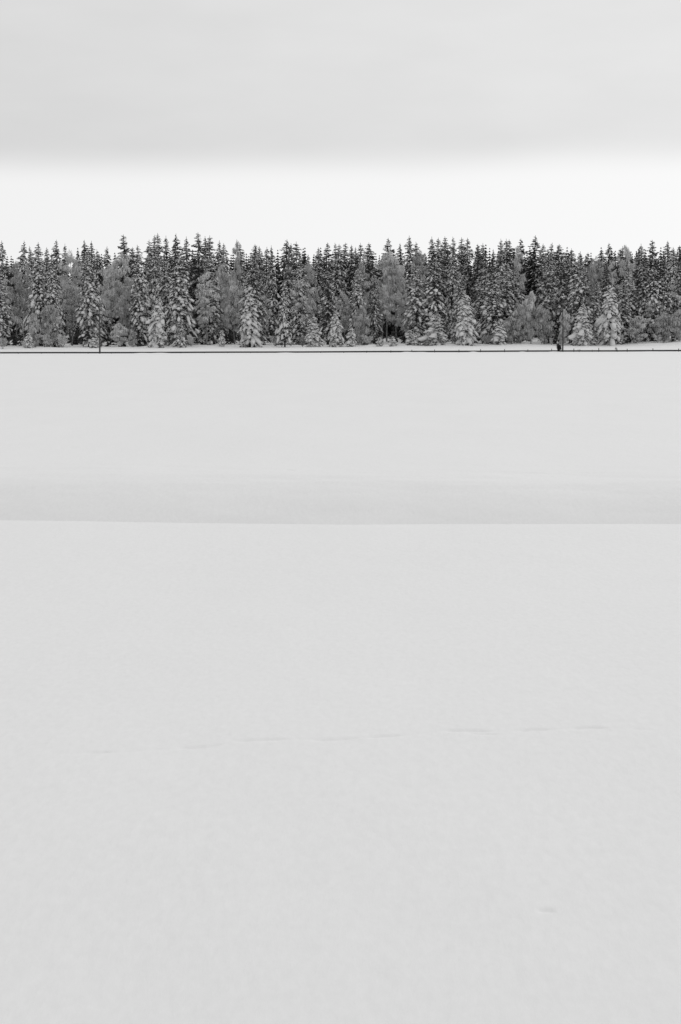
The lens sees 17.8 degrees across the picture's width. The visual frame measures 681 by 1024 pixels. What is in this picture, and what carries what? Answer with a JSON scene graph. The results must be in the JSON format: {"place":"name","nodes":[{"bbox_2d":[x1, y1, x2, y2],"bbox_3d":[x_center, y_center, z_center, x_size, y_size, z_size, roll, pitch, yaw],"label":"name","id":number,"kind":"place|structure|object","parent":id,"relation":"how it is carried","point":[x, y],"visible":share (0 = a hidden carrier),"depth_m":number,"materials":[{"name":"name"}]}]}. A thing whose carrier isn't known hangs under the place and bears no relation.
{"place":"outdoors","nodes":[
{"label":"outdoors","id":0,"kind":"place"},
{"bbox_2d":[0,332,680,1023],"bbox_3d":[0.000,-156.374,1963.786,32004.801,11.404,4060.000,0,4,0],"label":"snow field","id":1,"kind":"structure","parent":0,"point":[340,688],"depth_m":12.70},
{"bbox_2d":[0,270,16,345],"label":"spruce tree","id":2,"kind":"object","parent":1,"relation":"on","point":[4,328],"visible":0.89,"depth_m":407.76,"materials":[{"name":"grey plant"}]},
{"bbox_2d":[6,261,27,336],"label":"birch tree","id":3,"kind":"object","parent":1,"relation":"on","point":[16,278],"visible":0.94,"depth_m":419.20,"materials":[{"name":"grey plant"}]},
{"bbox_2d":[12,242,33,338],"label":"spruce tree","id":4,"kind":"object","parent":1,"relation":"on","point":[22,258],"visible":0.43,"depth_m":447.94,"materials":[{"name":"grey plant"}]},
{"bbox_2d":[26,313,41,347],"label":"birch tree","id":5,"kind":"object","parent":1,"relation":"on","point":[33,326],"visible":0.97,"depth_m":402.16,"materials":[{"name":"grey plant"}]},
{"bbox_2d":[21,244,49,345],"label":"spruce tree","id":6,"kind":"object","parent":1,"relation":"on","point":[36,304],"visible":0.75,"depth_m":409.23,"materials":[{"name":"grey plant"}]},
{"bbox_2d":[39,305,60,346],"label":"birch tree","id":7,"kind":"object","parent":1,"relation":"on","point":[50,314],"visible":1,"depth_m":403.18,"materials":[{"name":"grey plant"}]},
{"bbox_2d":[44,254,65,346],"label":"spruce tree","id":8,"kind":"object","parent":1,"relation":"on","point":[53,293],"visible":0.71,"depth_m":408.80,"materials":[{"name":"grey plant"}]},
{"bbox_2d":[58,246,76,337],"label":"spruce tree","id":9,"kind":"object","parent":1,"relation":"on","point":[65,329],"visible":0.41,"depth_m":435.69,"materials":[{"name":"grey plant"}]},
{"bbox_2d":[56,250,83,342],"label":"birch tree","id":10,"kind":"object","parent":1,"relation":"on","point":[75,270],"visible":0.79,"depth_m":425.41,"materials":[{"name":"grey plant"}]},
{"bbox_2d":[63,283,81,345],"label":"birch tree","id":11,"kind":"object","parent":1,"relation":"on","point":[69,301],"visible":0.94,"depth_m":412.92,"materials":[{"name":"grey plant"}]},
{"bbox_2d":[74,252,106,346],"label":"spruce tree","id":12,"kind":"object","parent":1,"relation":"on","point":[87,312],"visible":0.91,"depth_m":406.53,"materials":[{"name":"grey plant"}]},
{"bbox_2d":[91,251,107,341],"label":"spruce tree","id":13,"kind":"object","parent":1,"relation":"on","point":[97,282],"visible":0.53,"depth_m":434.52,"materials":[{"name":"grey plant"}]},
{"bbox_2d":[100,248,114,340],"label":"spruce tree","id":14,"kind":"object","parent":1,"relation":"on","point":[106,263],"visible":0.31,"depth_m":438.72,"materials":[{"name":"grey plant"}]},
{"bbox_2d":[98,265,123,344],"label":"birch tree","id":15,"kind":"object","parent":1,"relation":"on","point":[110,292],"visible":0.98,"depth_m":417.93,"materials":[{"name":"grey plant"}]},
{"bbox_2d":[110,323,128,346],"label":"bush","id":16,"kind":"object","parent":1,"relation":"on","point":[119,329],"visible":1,"depth_m":403.04,"materials":[{"name":"grey plant"}]},
{"bbox_2d":[102,253,137,318],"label":"birch tree","id":17,"kind":"object","parent":1,"relation":"on","point":[116,262],"visible":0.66,"depth_m":421.02,"materials":[{"name":"grey plant"}]},
{"bbox_2d":[110,234,137,327],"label":"spruce tree","id":18,"kind":"object","parent":1,"relation":"on","point":[122,247],"visible":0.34,"depth_m":444.52,"materials":[{"name":"grey plant"}]},
{"bbox_2d":[118,280,135,344],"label":"birch tree","id":19,"kind":"object","parent":1,"relation":"on","point":[125,320],"visible":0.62,"depth_m":413.81,"materials":[{"name":"grey plant"}]},
{"bbox_2d":[128,246,152,345],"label":"spruce tree","id":20,"kind":"object","parent":1,"relation":"on","point":[140,310],"visible":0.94,"depth_m":409.42,"materials":[{"name":"grey plant"}]},
{"bbox_2d":[144,235,162,332],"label":"spruce tree","id":21,"kind":"object","parent":1,"relation":"on","point":[154,270],"visible":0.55,"depth_m":436.20,"materials":[{"name":"grey plant"}]},
{"bbox_2d":[146,296,168,347],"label":"young spruce","id":22,"kind":"object","parent":1,"relation":"on","point":[158,336],"visible":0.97,"depth_m":396.78,"materials":[{"name":"grey plant"}]},
{"bbox_2d":[157,256,175,344],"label":"spruce tree","id":23,"kind":"object","parent":1,"relation":"on","point":[164,291],"visible":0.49,"depth_m":412.49,"materials":[{"name":"grey plant"}]},
{"bbox_2d":[164,253,198,346],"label":"spruce tree","id":24,"kind":"object","parent":1,"relation":"on","point":[180,301],"visible":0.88,"depth_m":405.17,"materials":[{"name":"grey plant"}]},
{"bbox_2d":[172,238,196,336],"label":"spruce tree","id":25,"kind":"object","parent":1,"relation":"on","point":[186,257],"visible":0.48,"depth_m":441.69,"materials":[{"name":"grey plant"}]},
{"bbox_2d":[184,234,207,333],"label":"spruce tree","id":26,"kind":"object","parent":1,"relation":"on","point":[199,270],"visible":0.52,"depth_m":439.30,"materials":[{"name":"grey plant"}]},
{"bbox_2d":[195,271,220,344],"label":"birch tree","id":27,"kind":"object","parent":1,"relation":"on","point":[206,291],"visible":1,"depth_m":408.57,"materials":[{"name":"grey plant"}]},
{"bbox_2d":[192,253,224,344],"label":"spruce tree","id":28,"kind":"object","parent":1,"relation":"on","point":[212,325],"visible":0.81,"depth_m":412.55,"materials":[{"name":"grey plant"}]},
{"bbox_2d":[211,264,231,336],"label":"birch tree","id":29,"kind":"object","parent":1,"relation":"on","point":[221,276],"visible":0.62,"depth_m":417.76,"materials":[{"name":"grey plant"}]},
{"bbox_2d":[220,280,242,343],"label":"birch tree","id":30,"kind":"object","parent":1,"relation":"on","point":[232,288],"visible":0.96,"depth_m":413.87,"materials":[{"name":"grey plant"}]},
{"bbox_2d":[230,239,243,340],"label":"birch tree","id":31,"kind":"object","parent":1,"relation":"on","point":[238,274],"visible":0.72,"depth_m":432.92,"materials":[{"name":"grey plant"}]},
{"bbox_2d":[231,244,250,340],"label":"spruce tree","id":32,"kind":"object","parent":1,"relation":"on","point":[242,279],"visible":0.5,"depth_m":435.36,"materials":[{"name":"grey plant"}]},
{"bbox_2d":[237,291,264,346],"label":"young spruce","id":33,"kind":"object","parent":1,"relation":"on","point":[251,327],"visible":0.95,"depth_m":396.71,"materials":[{"name":"grey plant"}]},
{"bbox_2d":[236,253,269,344],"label":"spruce tree","id":34,"kind":"object","parent":1,"relation":"on","point":[253,287],"visible":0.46,"depth_m":409.71,"materials":[{"name":"grey plant"}]},
{"bbox_2d":[253,247,272,314],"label":"spruce tree","id":35,"kind":"object","parent":1,"relation":"on","point":[260,262],"visible":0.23,"depth_m":441.21,"materials":[{"name":"grey plant"}]},
{"bbox_2d":[264,247,281,336],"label":"spruce tree","id":36,"kind":"object","parent":1,"relation":"on","point":[272,289],"visible":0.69,"depth_m":434.98,"materials":[{"name":"grey plant"}]},
{"bbox_2d":[274,241,292,327],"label":"spruce tree","id":37,"kind":"object","parent":1,"relation":"on","point":[283,259],"visible":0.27,"depth_m":449.74,"materials":[{"name":"grey plant"}]},
{"bbox_2d":[275,283,292,346],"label":"young spruce","id":38,"kind":"object","parent":1,"relation":"on","point":[284,335],"visible":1,"depth_m":397.05,"materials":[{"name":"grey plant"}]},
{"bbox_2d":[274,260,297,344],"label":"spruce tree","id":39,"kind":"object","parent":1,"relation":"on","point":[288,282],"visible":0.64,"depth_m":413.44,"materials":[{"name":"grey plant"}]},
{"bbox_2d":[290,256,309,344],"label":"spruce tree","id":40,"kind":"object","parent":1,"relation":"on","point":[299,324],"visible":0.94,"depth_m":410.81,"materials":[{"name":"grey plant"}]},
{"bbox_2d":[290,278,316,335],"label":"birch tree","id":41,"kind":"object","parent":1,"relation":"on","point":[306,301],"visible":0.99,"depth_m":410.56,"materials":[{"name":"grey plant"}]},
{"bbox_2d":[297,263,321,328],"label":"birch tree","id":42,"kind":"object","parent":1,"relation":"on","point":[309,270],"visible":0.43,"depth_m":421.74,"materials":[{"name":"grey plant"}]},
{"bbox_2d":[305,317,324,346],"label":"young spruce","id":43,"kind":"object","parent":1,"relation":"on","point":[313,332],"visible":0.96,"depth_m":398.12,"materials":[{"name":"grey plant"}]},
{"bbox_2d":[309,247,327,332],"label":"spruce tree","id":44,"kind":"object","parent":1,"relation":"on","point":[319,275],"visible":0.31,"depth_m":445.93,"materials":[{"name":"grey plant"}]},
{"bbox_2d":[316,264,338,344],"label":"spruce tree","id":45,"kind":"object","parent":1,"relation":"on","point":[327,297],"visible":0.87,"depth_m":407.51,"materials":[{"name":"grey plant"}]},
{"bbox_2d":[327,310,344,346],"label":"young spruce","id":46,"kind":"object","parent":1,"relation":"on","point":[335,335],"visible":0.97,"depth_m":398.12,"materials":[{"name":"grey plant"}]},
{"bbox_2d":[0,245,680,337],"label":"forest","id":47,"kind":"object","parent":1,"relation":"on","point":[303,261],"visible":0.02,"depth_m":461.64,"materials":[{"name":"plant"}]},
{"bbox_2d":[0,348,680,353],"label":"guard rail","id":48,"kind":"object","parent":1,"relation":"on","point":[573,350],"visible":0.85,"depth_m":360.94,"materials":[{"name":"metal"}]},
{"bbox_2d":[330,246,350,329],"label":"spruce tree","id":49,"kind":"object","parent":1,"relation":"on","point":[339,287],"visible":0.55,"depth_m":439.86,"materials":[{"name":"grey plant"}]},
{"bbox_2d":[333,293,351,342],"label":"birch tree","id":50,"kind":"object","parent":1,"relation":"on","point":[344,310],"visible":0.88,"depth_m":412.02,"materials":[{"name":"grey plant"}]},
{"bbox_2d":[5,325,680,346],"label":"undergrowth","id":51,"kind":"object","parent":1,"relation":"on","point":[229,337],"visible":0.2,"depth_m":419.90,"materials":[{"name":"plant"}]},
{"bbox_2d":[347,268,368,344],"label":"spruce tree","id":52,"kind":"object","parent":1,"relation":"on","point":[355,301],"visible":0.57,"depth_m":408.70,"materials":[{"name":"grey plant"}]},
{"bbox_2d":[352,306,371,344],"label":"birch tree","id":53,"kind":"object","parent":1,"relation":"on","point":[359,320],"visible":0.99,"depth_m":403.23,"materials":[{"name":"grey plant"}]},
{"bbox_2d":[352,255,371,308],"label":"tree","id":54,"kind":"object","parent":1,"relation":"on","point":[362,270],"visible":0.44,"depth_m":424.72,"materials":[{"name":"grey plant"}]},
{"bbox_2d":[360,244,383,334],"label":"spruce tree","id":55,"kind":"object","parent":1,"relation":"on","point":[369,262],"visible":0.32,"depth_m":441.78,"materials":[{"name":"grey plant"}]},
{"bbox_2d":[366,274,383,343],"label":"spruce tree","id":56,"kind":"object","parent":1,"relation":"on","point":[374,321],"visible":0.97,"depth_m":409.86,"materials":[{"name":"grey plant"}]},
{"bbox_2d":[369,284,394,341],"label":"birch tree","id":57,"kind":"object","parent":1,"relation":"on","point":[383,312],"visible":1,"depth_m":411.23,"materials":[{"name":"grey plant"}]},
{"bbox_2d":[367,250,405,341],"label":"birch tree","id":58,"kind":"object","parent":1,"relation":"on","point":[387,260],"visible":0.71,"depth_m":419.62,"materials":[{"name":"grey plant"}]},
{"bbox_2d":[380,258,408,338],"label":"birch tree","id":59,"kind":"object","parent":1,"relation":"on","point":[393,279],"visible":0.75,"depth_m":417.01,"materials":[{"name":"grey plant"}]},
{"bbox_2d":[394,293,414,339],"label":"birch tree","id":60,"kind":"object","parent":1,"relation":"on","point":[400,316],"visible":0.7,"depth_m":412.07,"materials":[{"name":"grey plant"}]},
{"bbox_2d":[396,238,421,330],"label":"spruce tree","id":61,"kind":"object","parent":1,"relation":"on","point":[408,264],"visible":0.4,"depth_m":434.99,"materials":[{"name":"grey plant"}]},
{"bbox_2d":[401,261,429,343],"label":"spruce tree","id":62,"kind":"object","parent":1,"relation":"on","point":[416,318],"visible":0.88,"depth_m":407.60,"materials":[{"name":"grey plant"}]},
{"bbox_2d":[408,250,429,304],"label":"birch tree","id":63,"kind":"object","parent":1,"relation":"on","point":[423,257],"visible":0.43,"depth_m":430.89,"materials":[{"name":"grey plant"}]},
{"bbox_2d":[417,259,448,342],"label":"spruce tree","id":64,"kind":"object","parent":1,"relation":"on","point":[437,307],"visible":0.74,"depth_m":408.32,"materials":[{"name":"grey plant"}]},
{"bbox_2d":[417,314,448,345],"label":"young spruce","id":65,"kind":"object","parent":1,"relation":"on","point":[434,334],"visible":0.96,"depth_m":397.49,"materials":[{"name":"grey plant"}]},
{"bbox_2d":[422,238,449,329],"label":"spruce tree","id":66,"kind":"object","parent":1,"relation":"on","point":[438,253],"visible":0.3,"depth_m":438.12,"materials":[{"name":"grey plant"}]},
{"bbox_2d":[443,238,461,335],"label":"spruce tree","id":67,"kind":"object","parent":1,"relation":"on","point":[449,302],"visible":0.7,"depth_m":433.33,"materials":[{"name":"grey plant"}]},
{"bbox_2d":[447,269,466,343],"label":"spruce tree","id":68,"kind":"object","parent":1,"relation":"on","point":[460,291],"visible":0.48,"depth_m":408.77,"materials":[{"name":"grey plant"}]},
{"bbox_2d":[453,294,479,345],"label":"young spruce","id":69,"kind":"object","parent":1,"relation":"on","point":[465,322],"visible":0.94,"depth_m":396.66,"materials":[{"name":"grey plant"}]},
{"bbox_2d":[461,238,474,310],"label":"spruce tree","id":70,"kind":"object","parent":1,"relation":"on","point":[467,267],"visible":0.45,"depth_m":443.38,"materials":[{"name":"grey plant"}]},
{"bbox_2d":[467,245,485,314],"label":"spruce tree","id":71,"kind":"object","parent":1,"relation":"on","point":[475,278],"visible":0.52,"depth_m":437.83,"materials":[{"name":"grey plant"}]},
{"bbox_2d":[466,262,491,342],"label":"spruce tree","id":72,"kind":"object","parent":1,"relation":"on","point":[477,316],"visible":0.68,"depth_m":409.83,"materials":[{"name":"grey plant"}]},
{"bbox_2d":[475,268,505,343],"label":"spruce tree","id":73,"kind":"object","parent":1,"relation":"on","point":[489,326],"visible":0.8,"depth_m":405.62,"materials":[{"name":"grey plant"}]},
{"bbox_2d":[490,320,508,344],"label":"young spruce","id":74,"kind":"object","parent":1,"relation":"on","point":[499,334],"visible":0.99,"depth_m":397.87,"materials":[{"name":"grey plant"}]},
{"bbox_2d":[493,243,511,301],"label":"spruce tree","id":75,"kind":"object","parent":1,"relation":"on","point":[500,255],"visible":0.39,"depth_m":435.97,"materials":[{"name":"grey plant"}]},
{"bbox_2d":[491,264,517,342],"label":"spruce tree","id":76,"kind":"object","parent":1,"relation":"on","point":[507,312],"visible":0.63,"depth_m":408.34,"materials":[{"name":"grey plant"}]},
{"bbox_2d":[501,316,520,343],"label":"birch tree","id":77,"kind":"object","parent":1,"relation":"on","point":[508,324],"visible":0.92,"depth_m":402.31,"materials":[{"name":"grey plant"}]},
{"bbox_2d":[504,265,524,342],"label":"spruce tree","id":78,"kind":"object","parent":1,"relation":"on","point":[518,297],"visible":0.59,"depth_m":410.15,"materials":[{"name":"grey plant"}]},
{"bbox_2d":[510,246,526,305],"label":"birch tree","id":79,"kind":"object","parent":1,"relation":"on","point":[518,265],"visible":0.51,"depth_m":429.31,"materials":[{"name":"grey plant"}]},
{"bbox_2d":[512,306,528,342],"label":"birch tree","id":80,"kind":"object","parent":1,"relation":"on","point":[518,312],"visible":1,"depth_m":402.88,"materials":[{"name":"grey plant"}]},
{"bbox_2d":[521,291,539,343],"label":"birch tree","id":81,"kind":"object","parent":1,"relation":"on","point":[529,303],"visible":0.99,"depth_m":404.09,"materials":[{"name":"grey plant"}]},
{"bbox_2d":[521,235,542,336],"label":"spruce tree","id":82,"kind":"object","parent":1,"relation":"on","point":[534,274],"visible":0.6,"depth_m":447.70,"materials":[{"name":"grey plant"}]},
{"bbox_2d":[527,304,555,343],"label":"birch tree","id":83,"kind":"object","parent":1,"relation":"on","point":[542,317],"visible":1,"depth_m":403.07,"materials":[{"name":"grey plant"}]},
{"bbox_2d":[532,245,552,330],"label":"spruce tree","id":84,"kind":"object","parent":1,"relation":"on","point":[539,269],"visible":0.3,"depth_m":444.40,"materials":[{"name":"grey plant"}]},
{"bbox_2d":[536,251,557,342],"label":"spruce tree","id":85,"kind":"object","parent":1,"relation":"on","point":[543,298],"visible":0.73,"depth_m":412.19,"materials":[{"name":"grey plant"}]},
{"bbox_2d":[550,255,572,337],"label":"spruce tree","id":86,"kind":"object","parent":1,"relation":"on","point":[559,279],"visible":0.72,"depth_m":412.53,"materials":[{"name":"grey plant"}]},
{"bbox_2d":[557,309,572,344],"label":"birch tree","id":87,"kind":"object","parent":1,"relation":"on","point":[566,315],"visible":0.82,"depth_m":402.83,"materials":[{"name":"grey plant"}]},
{"bbox_2d":[563,248,581,335],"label":"spruce tree","id":88,"kind":"object","parent":1,"relation":"on","point":[571,259],"visible":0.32,"depth_m":438.90,"materials":[{"name":"grey plant"}]},
{"bbox_2d":[564,251,593,342],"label":"spruce tree","id":89,"kind":"object","parent":1,"relation":"on","point":[579,285],"visible":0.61,"depth_m":405.94,"materials":[{"name":"grey plant"}]},
{"bbox_2d":[568,305,592,345],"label":"young spruce","id":90,"kind":"object","parent":1,"relation":"on","point":[581,331],"visible":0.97,"depth_m":396.60,"materials":[{"name":"grey plant"}]},
{"bbox_2d":[581,263,600,307],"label":"birch tree","id":91,"kind":"object","parent":1,"relation":"on","point":[592,278],"visible":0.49,"depth_m":425.13,"materials":[{"name":"grey plant"}]},
{"bbox_2d":[587,282,603,341],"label":"spruce tree","id":92,"kind":"object","parent":1,"relation":"on","point":[596,309],"visible":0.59,"depth_m":408.58,"materials":[{"name":"grey plant"}]},
{"bbox_2d":[594,283,622,345],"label":"young spruce","id":93,"kind":"object","parent":1,"relation":"on","point":[607,323],"visible":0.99,"depth_m":399.58,"materials":[{"name":"grey plant"}]},
{"bbox_2d":[615,280,637,343],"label":"spruce tree","id":94,"kind":"object","parent":1,"relation":"on","point":[623,307],"visible":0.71,"depth_m":409.82,"materials":[{"name":"grey plant"}]},
{"bbox_2d":[616,245,636,304],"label":"birch tree","id":95,"kind":"object","parent":1,"relation":"on","point":[622,262],"visible":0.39,"depth_m":427.12,"materials":[{"name":"grey plant"}]},
{"bbox_2d":[617,269,641,342],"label":"spruce tree","id":96,"kind":"object","parent":1,"relation":"on","point":[627,277],"visible":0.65,"depth_m":412.03,"materials":[{"name":"grey plant"}]},
{"bbox_2d":[625,315,650,342],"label":"birch tree","id":97,"kind":"object","parent":1,"relation":"on","point":[638,322],"visible":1,"depth_m":404.35,"materials":[{"name":"grey plant"}]},
{"bbox_2d":[633,258,657,340],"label":"spruce tree","id":98,"kind":"object","parent":1,"relation":"on","point":[642,290],"visible":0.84,"depth_m":411.74,"materials":[{"name":"grey plant"}]},
{"bbox_2d":[641,261,663,340],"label":"spruce tree","id":99,"kind":"object","parent":1,"relation":"on","point":[654,290],"visible":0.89,"depth_m":410.44,"materials":[{"name":"grey plant"}]},
{"bbox_2d":[642,296,669,334],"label":"birch tree","id":100,"kind":"object","parent":1,"relation":"on","point":[649,310],"visible":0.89,"depth_m":409.98,"materials":[{"name":"grey plant"}]},
{"bbox_2d":[658,262,673,334],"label":"spruce tree","id":101,"kind":"object","parent":1,"relation":"on","point":[666,299],"visible":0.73,"depth_m":411.50,"materials":[{"name":"grey plant"}]},
{"bbox_2d":[654,312,680,342],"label":"birch tree","id":102,"kind":"object","parent":1,"relation":"on","point":[667,321],"visible":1,"depth_m":405.01,"materials":[{"name":"grey plant"}]},
{"bbox_2d":[668,262,680,339],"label":"spruce tree","id":103,"kind":"object","parent":1,"relation":"on","point":[677,283],"visible":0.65,"depth_m":412.61,"materials":[{"name":"grey plant"}]},
{"bbox_2d":[0,0,680,278],"label":"sky","id":104,"kind":"structure","parent":0,"point":[264,124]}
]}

